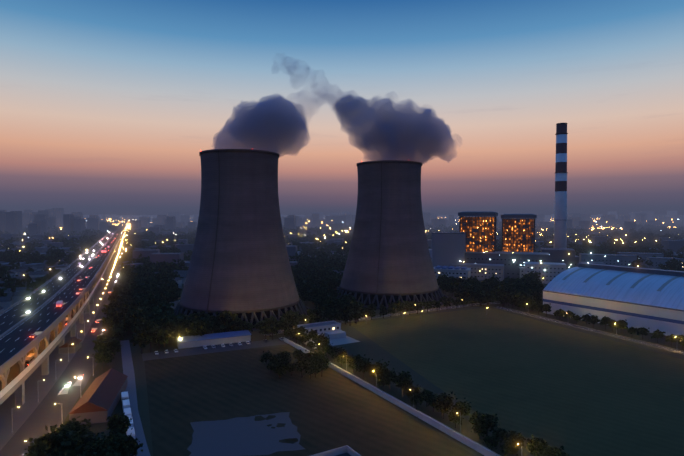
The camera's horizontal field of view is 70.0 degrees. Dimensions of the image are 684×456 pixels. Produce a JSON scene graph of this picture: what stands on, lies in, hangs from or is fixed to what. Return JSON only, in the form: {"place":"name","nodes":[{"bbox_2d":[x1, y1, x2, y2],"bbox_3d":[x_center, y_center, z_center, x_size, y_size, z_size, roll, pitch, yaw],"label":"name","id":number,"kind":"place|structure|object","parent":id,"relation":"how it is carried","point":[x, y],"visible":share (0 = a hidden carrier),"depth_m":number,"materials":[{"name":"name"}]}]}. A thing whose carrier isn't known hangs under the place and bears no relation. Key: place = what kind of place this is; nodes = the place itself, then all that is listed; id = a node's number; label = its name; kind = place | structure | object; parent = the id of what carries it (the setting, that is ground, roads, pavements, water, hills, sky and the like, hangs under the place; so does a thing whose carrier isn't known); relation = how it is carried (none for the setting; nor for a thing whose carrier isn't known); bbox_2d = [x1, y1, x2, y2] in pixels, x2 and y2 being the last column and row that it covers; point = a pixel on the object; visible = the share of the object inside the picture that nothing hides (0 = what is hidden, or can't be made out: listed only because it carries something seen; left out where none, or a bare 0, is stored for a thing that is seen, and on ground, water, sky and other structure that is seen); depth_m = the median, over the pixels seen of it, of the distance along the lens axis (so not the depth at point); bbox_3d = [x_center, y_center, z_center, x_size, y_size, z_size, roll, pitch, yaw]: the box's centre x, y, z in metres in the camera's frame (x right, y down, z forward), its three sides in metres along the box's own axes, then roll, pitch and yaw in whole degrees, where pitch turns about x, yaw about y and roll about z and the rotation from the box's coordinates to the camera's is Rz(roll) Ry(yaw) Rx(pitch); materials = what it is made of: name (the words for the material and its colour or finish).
{"place":"outdoors","nodes":[
{"label":"outdoors","id":0,"kind":"place"},
{"bbox_2d":[0,225,128,455],"bbox_3d":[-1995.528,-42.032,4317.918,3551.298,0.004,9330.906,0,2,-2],"label":"side road","id":1,"kind":"structure","parent":0,"point":[31,417],"depth_m":218.99,"materials":[{"name":"grey asphalt"}]},
{"bbox_2d":[12,221,129,441],"bbox_3d":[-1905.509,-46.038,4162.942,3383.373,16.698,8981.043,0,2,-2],"label":"street lights","id":2,"kind":"object","parent":1,"relation":"on","point":[106,284],"visible":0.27,"depth_m":317.12,"materials":[{"name":"yellow"}]},
{"bbox_2d":[144,346,473,455],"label":"field","id":3,"kind":"structure","parent":0,"point":[330,409],"depth_m":199.65,"materials":[{"name":"green plant"}]},
{"bbox_2d":[0,215,683,455],"bbox_3d":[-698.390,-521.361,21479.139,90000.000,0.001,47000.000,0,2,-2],"label":"ground","id":4,"kind":"structure","parent":0,"point":[369,348],"depth_m":266.15,"materials":[{"name":"grey concrete"}]},
{"bbox_2d":[0,217,128,405],"bbox_3d":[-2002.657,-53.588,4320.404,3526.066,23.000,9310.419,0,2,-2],"label":"viaduct","id":5,"kind":"object","parent":4,"relation":"on","point":[18,345],"visible":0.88,"depth_m":281.44,"materials":[{"name":"concrete"}]},
{"bbox_2d":[20,219,127,394],"bbox_3d":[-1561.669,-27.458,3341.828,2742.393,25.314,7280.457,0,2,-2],"label":"traffic","id":6,"kind":"object","parent":4,"relation":"on","point":[29,360],"visible":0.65,"depth_m":295.21,"materials":[{"name":"grey paint"}]},
{"bbox_2d":[170,148,308,331],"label":"tower base","id":7,"kind":"object","parent":4,"relation":"on","point":[253,318],"visible":0.33,"depth_m":347.39,"materials":[{"name":"grey concrete"}]},
{"bbox_2d":[179,149,299,312],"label":"tower shell","id":8,"kind":"object","parent":7,"relation":"attached to","point":[252,271],"visible":0.94,"depth_m":350.06},
{"bbox_2d":[23,328,569,455],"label":"trees","id":9,"kind":"object","parent":4,"relation":"on","point":[68,438],"visible":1,"depth_m":170.87,"materials":[{"name":"green plant"}]},
{"bbox_2d":[0,235,675,311],"bbox_3d":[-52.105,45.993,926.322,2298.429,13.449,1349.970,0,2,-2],"label":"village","id":10,"kind":"object","parent":4,"relation":"on","point":[11,298],"visible":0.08,"depth_m":563.86,"materials":[{"name":"grey"}]},
{"bbox_2d":[0,220,683,296],"bbox_3d":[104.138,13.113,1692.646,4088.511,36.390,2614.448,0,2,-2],"label":"trees","id":11,"kind":"object","parent":4,"relation":"on","point":[320,264],"visible":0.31,"depth_m":911.35,"materials":[{"name":"green plant"}]},
{"bbox_2d":[0,208,683,272],"bbox_3d":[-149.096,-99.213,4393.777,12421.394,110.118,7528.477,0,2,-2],"label":"city blocks","id":12,"kind":"structure","parent":4,"relation":"on","point":[37,224],"depth_m":1958.35,"materials":[{"name":"grey concrete"}]},
{"bbox_2d":[23,216,678,279],"bbox_3d":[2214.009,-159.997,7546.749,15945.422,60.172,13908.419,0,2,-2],"label":"city lights","id":13,"kind":"object","parent":4,"relation":"on","point":[122,219],"visible":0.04,"depth_m":2743.28},
{"bbox_2d":[59,302,683,455],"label":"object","id":14,"kind":"structure","parent":4,"relation":"on","point":[266,434],"depth_m":190.68,"materials":[{"name":"concrete"}]},
{"bbox_2d":[121,337,283,455],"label":"parked cars","id":15,"kind":"object","parent":14,"relation":"on","point":[126,404],"visible":0.73,"depth_m":195.18,"materials":[{"name":"grey paint"}]},
{"bbox_2d":[92,274,683,353],"bbox_3d":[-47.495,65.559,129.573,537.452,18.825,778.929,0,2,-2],"label":"trees","id":16,"kind":"object","parent":4,"relation":"on","point":[143,311],"visible":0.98,"depth_m":353.69,"materials":[{"name":"green plant"}]},
{"bbox_2d":[336,160,447,309],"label":"tower base","id":17,"kind":"object","parent":4,"relation":"on","point":[384,300],"visible":0.35,"depth_m":416.09,"materials":[{"name":"grey concrete"}]},
{"bbox_2d":[340,160,438,295],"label":"tower shell","id":18,"kind":"object","parent":17,"relation":"attached to","point":[404,260],"visible":1,"depth_m":424.05},
{"bbox_2d":[298,333,518,443],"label":"street lamps","id":19,"kind":"object","parent":4,"relation":"on","point":[413,398],"visible":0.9,"depth_m":198.21,"materials":[{"name":"yellow"}]},
{"bbox_2d":[501,214,536,251],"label":"lit building","id":20,"kind":"structure","parent":4,"relation":"on","point":[518,232],"depth_m":652.29,"materials":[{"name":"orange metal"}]},
{"bbox_2d":[429,232,683,283],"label":"plant","id":21,"kind":"object","parent":4,"relation":"on","point":[450,255],"visible":0.69,"depth_m":599.46,"materials":[{"name":"concrete"}]},
{"bbox_2d":[554,123,567,247],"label":"chimney","id":22,"kind":"object","parent":4,"relation":"on","point":[560,223],"visible":0.92,"depth_m":721.86,"materials":[{"name":"paint"}]},
{"bbox_2d":[542,263,683,335],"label":"shed","id":23,"kind":"structure","parent":4,"relation":"on","point":[646,298],"depth_m":351.73,"materials":[{"name":"beige"}]},
{"bbox_2d":[0,0,683,214],"label":"sky","id":24,"kind":"structure","parent":0,"point":[109,107],"materials":[{"name":"blue"}]},
{"bbox_2d":[348,307,683,455],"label":"field","id":25,"kind":"structure","parent":0,"point":[575,393],"depth_m":235.14,"materials":[{"name":"green plant"}]},
{"label":"field","id":26,"kind":"structure","parent":0,"visible":0},
{"bbox_2d":[458,212,497,251],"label":"lit building","id":27,"kind":"structure","parent":26,"relation":"on","point":[480,233],"depth_m":622.61,"materials":[{"name":"orange metal"}]}
]}

